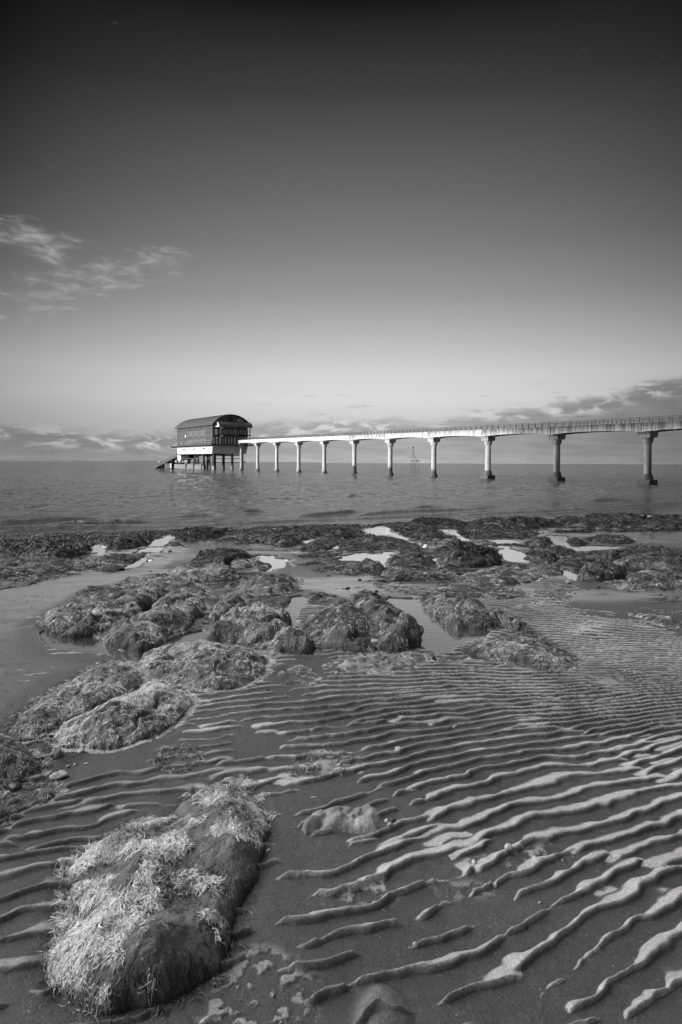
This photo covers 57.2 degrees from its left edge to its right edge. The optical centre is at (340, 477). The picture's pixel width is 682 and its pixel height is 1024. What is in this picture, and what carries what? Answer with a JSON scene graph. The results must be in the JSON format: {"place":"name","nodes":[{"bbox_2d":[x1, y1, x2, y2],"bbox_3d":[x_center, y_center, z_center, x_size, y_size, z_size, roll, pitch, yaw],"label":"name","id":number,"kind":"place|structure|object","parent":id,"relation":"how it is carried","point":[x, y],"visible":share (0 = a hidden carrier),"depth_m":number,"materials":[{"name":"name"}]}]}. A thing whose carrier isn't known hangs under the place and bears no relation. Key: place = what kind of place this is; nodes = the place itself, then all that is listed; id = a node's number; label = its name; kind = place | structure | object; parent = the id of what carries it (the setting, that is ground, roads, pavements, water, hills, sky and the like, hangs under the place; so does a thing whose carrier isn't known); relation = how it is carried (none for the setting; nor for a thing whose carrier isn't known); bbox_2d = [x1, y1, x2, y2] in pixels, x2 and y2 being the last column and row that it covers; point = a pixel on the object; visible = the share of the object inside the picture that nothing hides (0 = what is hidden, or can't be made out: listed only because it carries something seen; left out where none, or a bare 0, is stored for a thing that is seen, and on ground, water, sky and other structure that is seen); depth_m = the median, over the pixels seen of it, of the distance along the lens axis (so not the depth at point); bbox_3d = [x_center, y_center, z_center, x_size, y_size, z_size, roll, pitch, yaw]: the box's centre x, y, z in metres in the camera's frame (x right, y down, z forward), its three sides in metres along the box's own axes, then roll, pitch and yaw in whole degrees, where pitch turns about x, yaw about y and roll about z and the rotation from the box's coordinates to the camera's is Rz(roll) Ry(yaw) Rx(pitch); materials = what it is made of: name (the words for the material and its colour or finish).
{"place":"outdoors","nodes":[
{"label":"outdoors","id":0,"kind":"place"},
{"bbox_2d":[0,460,164,461],"bbox_3d":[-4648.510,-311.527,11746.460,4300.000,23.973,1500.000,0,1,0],"label":"distant coast","id":1,"kind":"structure","parent":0,"point":[84,460],"depth_m":11100.41},
{"bbox_2d":[282,462,316,462],"bbox_3d":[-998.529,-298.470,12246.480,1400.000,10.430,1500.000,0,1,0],"label":"distant coast","id":2,"kind":"structure","parent":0,"point":[301,462],"depth_m":11528.10},
{"bbox_2d":[0,513,681,1023],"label":"beach sand","id":3,"kind":"structure","parent":0,"point":[494,755],"depth_m":2.13,"materials":[{"name":"sand"}]},
{"bbox_2d":[7,781,21,792],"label":"stone","id":4,"kind":"object","parent":3,"relation":"on","point":[15,786],"visible":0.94,"depth_m":2.29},
{"bbox_2d":[0,574,48,589],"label":"rock","id":5,"kind":"object","parent":3,"relation":"on","point":[12,582],"visible":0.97,"depth_m":6.90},
{"bbox_2d":[0,736,56,794],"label":"rock","id":6,"kind":"object","parent":3,"relation":"on","point":[18,762],"visible":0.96,"depth_m":2.40,"materials":[{"name":"stone"}]},
{"bbox_2d":[0,779,70,826],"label":"rock","id":7,"kind":"object","parent":3,"relation":"on","point":[41,795],"visible":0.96,"depth_m":2.21,"materials":[{"name":"stone"}]},
{"bbox_2d":[0,556,72,576],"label":"rock","id":8,"kind":"object","parent":3,"relation":"on","point":[21,565],"visible":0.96,"depth_m":8.20,"materials":[{"name":"stone"}]},
{"bbox_2d":[0,533,99,558],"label":"rock","id":9,"kind":"object","parent":3,"relation":"on","point":[68,545],"visible":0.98,"depth_m":11.63,"materials":[{"name":"stone"}]},
{"bbox_2d":[49,747,62,758],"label":"stone","id":10,"kind":"object","parent":3,"relation":"on","point":[56,753],"visible":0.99,"depth_m":2.54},
{"bbox_2d":[49,770,68,780],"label":"stone","id":11,"kind":"object","parent":3,"relation":"on","point":[59,774],"visible":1,"depth_m":2.36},
{"bbox_2d":[0,659,150,743],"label":"rock","id":12,"kind":"object","parent":3,"relation":"on","point":[93,687],"visible":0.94,"depth_m":3.16,"materials":[{"name":"stone"}]},
{"bbox_2d":[70,559,105,570],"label":"rock","id":13,"kind":"object","parent":3,"relation":"on","point":[82,565],"visible":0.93,"depth_m":8.72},
{"bbox_2d":[30,581,166,639],"bbox_3d":[-1.980,1.121,5.380,0.868,0.292,2.187,0,1,0],"label":"rock","id":14,"kind":"object","parent":3,"relation":"on","point":[84,619],"visible":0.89,"depth_m":4.77,"materials":[{"name":"stone"}]},
{"bbox_2d":[90,544,108,555],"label":"pool water","id":15,"kind":"structure","parent":3,"relation":"on","point":[99,550],"depth_m":12.25,"materials":[{"name":"white liquid"}]},
{"bbox_2d":[72,585,127,603],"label":"rock","id":16,"kind":"object","parent":3,"relation":"on","point":[103,593],"visible":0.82,"depth_m":5.92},
{"bbox_2d":[93,564,128,571],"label":"rock","id":17,"kind":"object","parent":3,"relation":"on","point":[110,567],"visible":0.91,"depth_m":8.22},
{"bbox_2d":[92,551,147,562],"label":"rock","id":18,"kind":"object","parent":3,"relation":"on","point":[115,557],"visible":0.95,"depth_m":9.89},
{"bbox_2d":[42,681,202,753],"bbox_3d":[-0.986,1.139,3.005,0.573,0.191,0.900,1,1,16],"label":"rock","id":19,"kind":"object","parent":3,"relation":"on","point":[142,714],"visible":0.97,"depth_m":2.81,"materials":[{"name":"stone"}]},
{"bbox_2d":[40,631,205,661],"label":"pool water","id":20,"kind":"structure","parent":3,"relation":"on","point":[90,645],"depth_m":4.22,"materials":[{"name":"white liquid"}]},
{"bbox_2d":[102,530,166,550],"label":"rock","id":21,"kind":"object","parent":3,"relation":"on","point":[137,539],"visible":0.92,"depth_m":13.97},
{"bbox_2d":[124,553,150,568],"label":"pool water","id":22,"kind":"structure","parent":3,"relation":"on","point":[137,563],"depth_m":9.28,"materials":[{"name":"white liquid"}]},
{"bbox_2d":[114,572,180,590],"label":"rock","id":23,"kind":"object","parent":3,"relation":"on","point":[133,583],"visible":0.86,"depth_m":6.90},
{"bbox_2d":[135,547,165,553],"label":"pool water","id":24,"kind":"structure","parent":3,"relation":"on","point":[153,549],"depth_m":12.30,"materials":[{"name":"white liquid"}]},
{"bbox_2d":[28,774,276,1023],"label":"rock","id":25,"kind":"object","parent":3,"relation":"on","point":[158,900],"visible":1,"depth_m":1.63,"materials":[{"name":"stone"}]},
{"bbox_2d":[98,592,211,652],"bbox_3d":[-1.366,1.109,4.890,0.704,0.285,1.870,0,1,0],"label":"rock","id":26,"kind":"object","parent":3,"relation":"on","point":[163,618],"visible":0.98,"depth_m":4.50,"materials":[{"name":"stone"}]},
{"bbox_2d":[2,596,317,718],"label":"weed scraps","id":27,"kind":"object","parent":3,"relation":"on","point":[59,661],"visible":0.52,"depth_m":3.76,"materials":[{"name":"plant"}]},
{"bbox_2d":[148,535,174,546],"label":"pool water","id":28,"kind":"structure","parent":3,"relation":"on","point":[161,541],"depth_m":15.51,"materials":[{"name":"white liquid"}]},
{"bbox_2d":[164,541,188,546],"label":"rock","id":29,"kind":"object","parent":3,"relation":"on","point":[174,543],"visible":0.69,"depth_m":13.74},
{"bbox_2d":[150,743,206,773],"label":"rock","id":30,"kind":"object","parent":3,"relation":"on","point":[177,759],"visible":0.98,"depth_m":2.52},
{"bbox_2d":[163,580,212,596],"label":"rock","id":31,"kind":"object","parent":3,"relation":"on","point":[192,588],"visible":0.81,"depth_m":6.27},
{"bbox_2d":[167,564,220,581],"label":"rock","id":32,"kind":"object","parent":3,"relation":"on","point":[185,572],"visible":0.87,"depth_m":7.35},
{"bbox_2d":[183,559,212,566],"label":"rock","id":33,"kind":"object","parent":3,"relation":"on","point":[198,563],"visible":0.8,"depth_m":8.96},
{"bbox_2d":[127,639,275,692],"bbox_3d":[-0.830,1.138,3.818,1.084,0.190,0.831,1,2,30],"label":"rock","id":34,"kind":"object","parent":3,"relation":"on","point":[203,666],"visible":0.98,"depth_m":3.65,"materials":[{"name":"stone"}]},
{"bbox_2d":[170,525,232,539],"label":"rock","id":35,"kind":"object","parent":3,"relation":"on","point":[196,532],"visible":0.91,"depth_m":17.55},
{"bbox_2d":[197,563,245,579],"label":"rock","id":36,"kind":"object","parent":3,"relation":"on","point":[219,569],"visible":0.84,"depth_m":7.86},
{"bbox_2d":[190,548,254,565],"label":"rock","id":37,"kind":"object","parent":3,"relation":"on","point":[226,556],"visible":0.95,"depth_m":9.41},
{"bbox_2d":[214,535,230,539],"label":"pool water","id":38,"kind":"structure","parent":3,"relation":"on","point":[220,536],"depth_m":17.24,"materials":[{"name":"white liquid"}]},
{"bbox_2d":[203,594,251,625],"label":"rock","id":39,"kind":"object","parent":3,"relation":"on","point":[221,608],"visible":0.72,"depth_m":5.15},
{"bbox_2d":[217,590,259,602],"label":"rock","id":40,"kind":"object","parent":3,"relation":"on","point":[245,596],"visible":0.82,"depth_m":5.89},
{"bbox_2d":[230,558,257,569],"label":"rock","id":41,"kind":"object","parent":3,"relation":"on","point":[241,564],"visible":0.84,"depth_m":8.68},
{"bbox_2d":[247,558,271,568],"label":"rock","id":42,"kind":"object","parent":3,"relation":"on","point":[261,565],"visible":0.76,"depth_m":8.74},
{"bbox_2d":[202,603,322,656],"bbox_3d":[-0.563,1.090,4.567,0.903,0.303,1.299,0,1,0],"label":"rock","id":43,"kind":"object","parent":3,"relation":"on","point":[264,628],"visible":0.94,"depth_m":4.25,"materials":[{"name":"stone"}]},
{"bbox_2d":[234,573,301,595],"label":"rock","id":44,"kind":"object","parent":3,"relation":"on","point":[260,584],"visible":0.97,"depth_m":6.45,"materials":[{"name":"stone"}]},
{"bbox_2d":[257,556,285,571],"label":"pool water","id":45,"kind":"structure","parent":3,"relation":"on","point":[275,563],"depth_m":9.30,"materials":[{"name":"white liquid"}]},
{"bbox_2d":[252,593,291,607],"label":"rock","id":46,"kind":"object","parent":3,"relation":"on","point":[278,603],"visible":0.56,"depth_m":5.64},
{"bbox_2d":[228,525,327,546],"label":"rock","id":47,"kind":"object","parent":3,"relation":"on","point":[288,536],"visible":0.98,"depth_m":15.96,"materials":[{"name":"stone"}]},
{"bbox_2d":[270,573,297,583],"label":"rock","id":48,"kind":"object","parent":3,"relation":"on","point":[289,578],"visible":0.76,"depth_m":7.28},
{"bbox_2d":[283,596,308,629],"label":"pool water","id":49,"kind":"structure","parent":3,"relation":"on","point":[295,606],"depth_m":5.50,"materials":[{"name":"white liquid"}]},
{"bbox_2d":[278,665,323,686],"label":"rock","id":50,"kind":"object","parent":3,"relation":"on","point":[301,674],"visible":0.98,"depth_m":3.56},
{"bbox_2d":[302,536,320,543],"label":"pool water","id":51,"kind":"structure","parent":3,"relation":"on","point":[306,541],"depth_m":14.83,"materials":[{"name":"white liquid"}]},
{"bbox_2d":[302,591,337,602],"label":"rock","id":52,"kind":"object","parent":3,"relation":"on","point":[315,596],"visible":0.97,"depth_m":5.82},
{"bbox_2d":[298,537,346,551],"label":"rock","id":53,"kind":"object","parent":3,"relation":"on","point":[329,543],"visible":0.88,"depth_m":12.54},
{"bbox_2d":[286,749,362,777],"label":"rock","id":54,"kind":"object","parent":3,"relation":"on","point":[325,765],"visible":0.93,"depth_m":2.46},
{"bbox_2d":[328,525,345,532],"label":"rock","id":55,"kind":"object","parent":3,"relation":"on","point":[336,529],"visible":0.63,"depth_m":18.48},
{"bbox_2d":[301,598,380,655],"bbox_3d":[0.005,1.109,4.730,0.718,0.281,1.548,0,1,0],"label":"rock","id":56,"kind":"object","parent":3,"relation":"on","point":[342,625],"visible":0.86,"depth_m":4.33,"materials":[{"name":"stone"}]},
{"bbox_2d":[0,519,681,793],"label":"loose seaweed","id":57,"kind":"object","parent":3,"relation":"on","point":[101,537],"visible":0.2,"depth_m":11.11,"materials":[{"name":"plant"}]},
{"bbox_2d":[302,804,380,834],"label":"rock","id":58,"kind":"object","parent":3,"relation":"on","point":[347,819],"visible":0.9,"depth_m":2.03,"materials":[{"name":"stone"}]},
{"bbox_2d":[333,531,357,538],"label":"rock","id":59,"kind":"object","parent":3,"relation":"on","point":[344,535],"visible":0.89,"depth_m":15.39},
{"bbox_2d":[326,561,368,575],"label":"rock","id":60,"kind":"object","parent":3,"relation":"on","point":[346,567],"visible":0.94,"depth_m":8.14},
{"bbox_2d":[31,654,670,1020],"bbox_3d":[0.100,1.137,2.685,3.837,0.077,2.755,0,1,0],"label":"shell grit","id":61,"kind":"object","parent":3,"relation":"on","point":[352,871],"visible":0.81,"depth_m":1.55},
{"bbox_2d":[344,524,383,529],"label":"rock","id":62,"kind":"object","parent":3,"relation":"on","point":[355,527],"visible":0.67,"depth_m":18.92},
{"bbox_2d":[339,552,395,566],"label":"pool water","id":63,"kind":"structure","parent":3,"relation":"on","point":[382,558],"depth_m":9.99,"materials":[{"name":"white liquid"}]},
{"bbox_2d":[356,558,387,572],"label":"rock","id":64,"kind":"object","parent":3,"relation":"on","point":[372,565],"visible":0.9,"depth_m":8.31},
{"bbox_2d":[322,651,427,676],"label":"rock","id":65,"kind":"object","parent":3,"relation":"on","point":[383,662],"visible":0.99,"depth_m":3.77,"materials":[{"name":"stone"}]},
{"bbox_2d":[338,536,426,551],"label":"rock","id":66,"kind":"object","parent":3,"relation":"on","point":[378,543],"visible":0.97,"depth_m":12.04,"materials":[{"name":"stone"}]},
{"bbox_2d":[348,590,424,654],"bbox_3d":[0.354,1.106,5.020,0.573,0.320,2.070,0,1,-5],"label":"rock","id":67,"kind":"object","parent":3,"relation":"on","point":[394,629],"visible":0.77,"depth_m":4.38,"materials":[{"name":"stone"}]},
{"bbox_2d":[363,525,416,543],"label":"pool water","id":68,"kind":"structure","parent":3,"relation":"on","point":[381,530],"depth_m":16.85,"materials":[{"name":"white liquid"}]},
{"bbox_2d":[377,565,421,577],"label":"rock","id":69,"kind":"object","parent":3,"relation":"on","point":[397,570],"visible":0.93,"depth_m":7.56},
{"bbox_2d":[386,551,438,567],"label":"rock","id":70,"kind":"object","parent":3,"relation":"on","point":[417,560],"visible":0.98,"depth_m":8.98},
{"bbox_2d":[380,522,448,540],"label":"rock","id":71,"kind":"object","parent":3,"relation":"on","point":[417,532],"visible":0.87,"depth_m":15.99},
{"bbox_2d":[407,651,438,664],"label":"rock","id":72,"kind":"object","parent":3,"relation":"on","point":[425,657],"visible":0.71,"depth_m":3.93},
{"bbox_2d":[432,558,443,569],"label":"pool water","id":73,"kind":"structure","parent":3,"relation":"on","point":[438,563],"depth_m":8.92,"materials":[{"name":"white liquid"}]},
{"bbox_2d":[387,598,489,654],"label":"pool water","id":74,"kind":"structure","parent":3,"relation":"on","point":[438,635],"depth_m":4.64,"materials":[{"name":"white liquid"}]},
{"bbox_2d":[436,652,470,663],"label":"rock","id":75,"kind":"object","parent":3,"relation":"on","point":[447,659],"visible":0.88,"depth_m":3.92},
{"bbox_2d":[442,529,470,540],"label":"pool water","id":76,"kind":"structure","parent":3,"relation":"on","point":[454,533],"depth_m":15.82,"materials":[{"name":"white liquid"}]},
{"bbox_2d":[435,539,502,567],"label":"rock","id":77,"kind":"object","parent":3,"relation":"on","point":[460,553],"visible":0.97,"depth_m":8.89,"materials":[{"name":"stone"}]},
{"bbox_2d":[419,591,528,631],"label":"rock","id":78,"kind":"object","parent":3,"relation":"on","point":[459,610],"visible":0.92,"depth_m":4.89,"materials":[{"name":"stone"}]},
{"bbox_2d":[431,582,529,599],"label":"rock","id":79,"kind":"object","parent":3,"relation":"on","point":[495,592],"visible":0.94,"depth_m":6.33,"materials":[{"name":"stone"}]},
{"bbox_2d":[457,528,538,538],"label":"rock","id":80,"kind":"object","parent":3,"relation":"on","point":[490,533],"visible":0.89,"depth_m":14.99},
{"bbox_2d":[451,566,547,585],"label":"rock","id":81,"kind":"object","parent":3,"relation":"on","point":[497,576],"visible":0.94,"depth_m":7.31,"materials":[{"name":"stone"}]},
{"bbox_2d":[489,540,519,543],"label":"pool water","id":82,"kind":"structure","parent":3,"relation":"on","point":[505,541],"depth_m":13.14,"materials":[{"name":"white liquid"}]},
{"bbox_2d":[504,843,512,850],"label":"pebble","id":83,"kind":"object","parent":3,"relation":"on","point":[508,847],"visible":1,"depth_m":1.89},
{"bbox_2d":[497,545,530,561],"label":"pool water","id":84,"kind":"structure","parent":3,"relation":"on","point":[510,555],"depth_m":10.25,"materials":[{"name":"white liquid"}]},
{"bbox_2d":[460,629,584,672],"bbox_3d":[1.154,1.161,4.170,0.769,0.166,1.041,0,1,0],"label":"rock","id":85,"kind":"object","parent":3,"relation":"on","point":[525,648],"visible":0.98,"depth_m":3.99,"materials":[{"name":"stone"}]},
{"bbox_2d":[525,536,552,545],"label":"rock","id":86,"kind":"object","parent":3,"relation":"on","point":[540,541],"visible":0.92,"depth_m":12.28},
{"bbox_2d":[517,560,566,574],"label":"rock","id":87,"kind":"object","parent":3,"relation":"on","point":[542,567],"visible":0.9,"depth_m":8.02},
{"bbox_2d":[535,551,556,563],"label":"rock","id":88,"kind":"object","parent":3,"relation":"on","point":[547,557],"visible":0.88,"depth_m":9.34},
{"bbox_2d":[550,545,574,552],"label":"rock","id":89,"kind":"object","parent":3,"relation":"on","point":[559,548],"visible":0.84,"depth_m":10.88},
{"bbox_2d":[562,569,577,580],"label":"pool water","id":90,"kind":"structure","parent":3,"relation":"on","point":[568,574],"depth_m":7.74,"materials":[{"name":"white liquid"}]},
{"bbox_2d":[555,557,594,564],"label":"rock","id":91,"kind":"object","parent":3,"relation":"on","point":[574,560],"visible":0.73,"depth_m":8.88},
{"bbox_2d":[566,537,589,545],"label":"rock","id":92,"kind":"object","parent":3,"relation":"on","point":[577,541],"visible":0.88,"depth_m":12.20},
{"bbox_2d":[547,534,623,550],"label":"pool water","id":93,"kind":"structure","parent":3,"relation":"on","point":[558,540],"depth_m":11.80,"materials":[{"name":"white liquid"}]},
{"bbox_2d":[575,559,628,581],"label":"rock","id":94,"kind":"object","parent":3,"relation":"on","point":[600,570],"visible":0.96,"depth_m":7.37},
{"bbox_2d":[581,534,637,543],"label":"rock","id":95,"kind":"object","parent":3,"relation":"on","point":[610,539],"visible":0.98,"depth_m":12.70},
{"bbox_2d":[606,550,621,558],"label":"rock","id":96,"kind":"object","parent":3,"relation":"on","point":[614,554],"visible":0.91,"depth_m":9.64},
{"bbox_2d":[598,549,648,557],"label":"rock","id":97,"kind":"object","parent":3,"relation":"on","point":[624,553],"visible":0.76,"depth_m":9.97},
{"bbox_2d":[605,580,655,590],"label":"rock","id":98,"kind":"object","parent":3,"relation":"on","point":[624,585],"visible":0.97,"depth_m":6.68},
{"bbox_2d":[607,554,680,571],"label":"rock","id":99,"kind":"object","parent":3,"relation":"on","point":[638,561],"visible":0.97,"depth_m":8.58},
{"bbox_2d":[629,543,665,549],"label":"rock","id":100,"kind":"object","parent":3,"relation":"on","point":[641,546],"visible":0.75,"depth_m":10.99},
{"bbox_2d":[623,569,681,588],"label":"rock","id":101,"kind":"object","parent":3,"relation":"on","point":[646,577],"visible":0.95,"depth_m":7.03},
{"bbox_2d":[628,610,681,630],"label":"rock","id":102,"kind":"object","parent":3,"relation":"on","point":[668,622],"visible":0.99,"depth_m":4.97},
{"bbox_2d":[647,550,681,561],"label":"rock","id":103,"kind":"object","parent":3,"relation":"on","point":[672,555],"visible":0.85,"depth_m":9.60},
{"bbox_2d":[666,571,681,582],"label":"rock","id":104,"kind":"object","parent":3,"relation":"on","point":[676,576],"visible":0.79,"depth_m":7.23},
{"bbox_2d":[0,461,681,535],"bbox_3d":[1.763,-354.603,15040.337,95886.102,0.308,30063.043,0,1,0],"label":"sea","id":105,"kind":"structure","parent":0,"point":[54,497],"depth_m":48.86,"materials":[{"name":"grey liquid"}]},
{"bbox_2d":[154,414,253,469],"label":"lifeboat station","id":106,"kind":"object","parent":105,"relation":"in","point":[213,436],"visible":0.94,"depth_m":200.65,"materials":[{"name":"wood"}]},
{"bbox_2d":[237,415,681,484],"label":"pier","id":107,"kind":"structure","parent":105,"relation":"in","point":[647,434],"depth_m":100.12,"materials":[{"name":"concrete"}]},
{"bbox_2d":[0,0,681,463],"label":"sky","id":108,"kind":"structure","parent":0,"point":[295,218],"materials":[{"name":"grey"}]},
{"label":"shore ground","id":109,"kind":"structure","parent":0,"visible":0},
{"bbox_2d":[406,516,467,527],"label":"rock","id":110,"kind":"object","parent":109,"relation":"on","point":[442,522],"visible":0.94,"depth_m":21.32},
{"bbox_2d":[469,516,510,528],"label":"rock","id":111,"kind":"object","parent":109,"relation":"on","point":[494,522],"visible":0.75,"depth_m":20.28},
{"bbox_2d":[505,516,563,528],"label":"rock","id":112,"kind":"object","parent":109,"relation":"on","point":[528,522],"visible":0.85,"depth_m":19.68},
{"bbox_2d":[552,515,599,526],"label":"rock","id":113,"kind":"object","parent":109,"relation":"on","point":[569,520],"visible":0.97,"depth_m":20.51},
{"bbox_2d":[580,512,681,528],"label":"rock","id":114,"kind":"object","parent":109,"relation":"on","point":[636,520],"visible":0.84,"depth_m":20.02,"materials":[{"name":"stone"}]}
]}

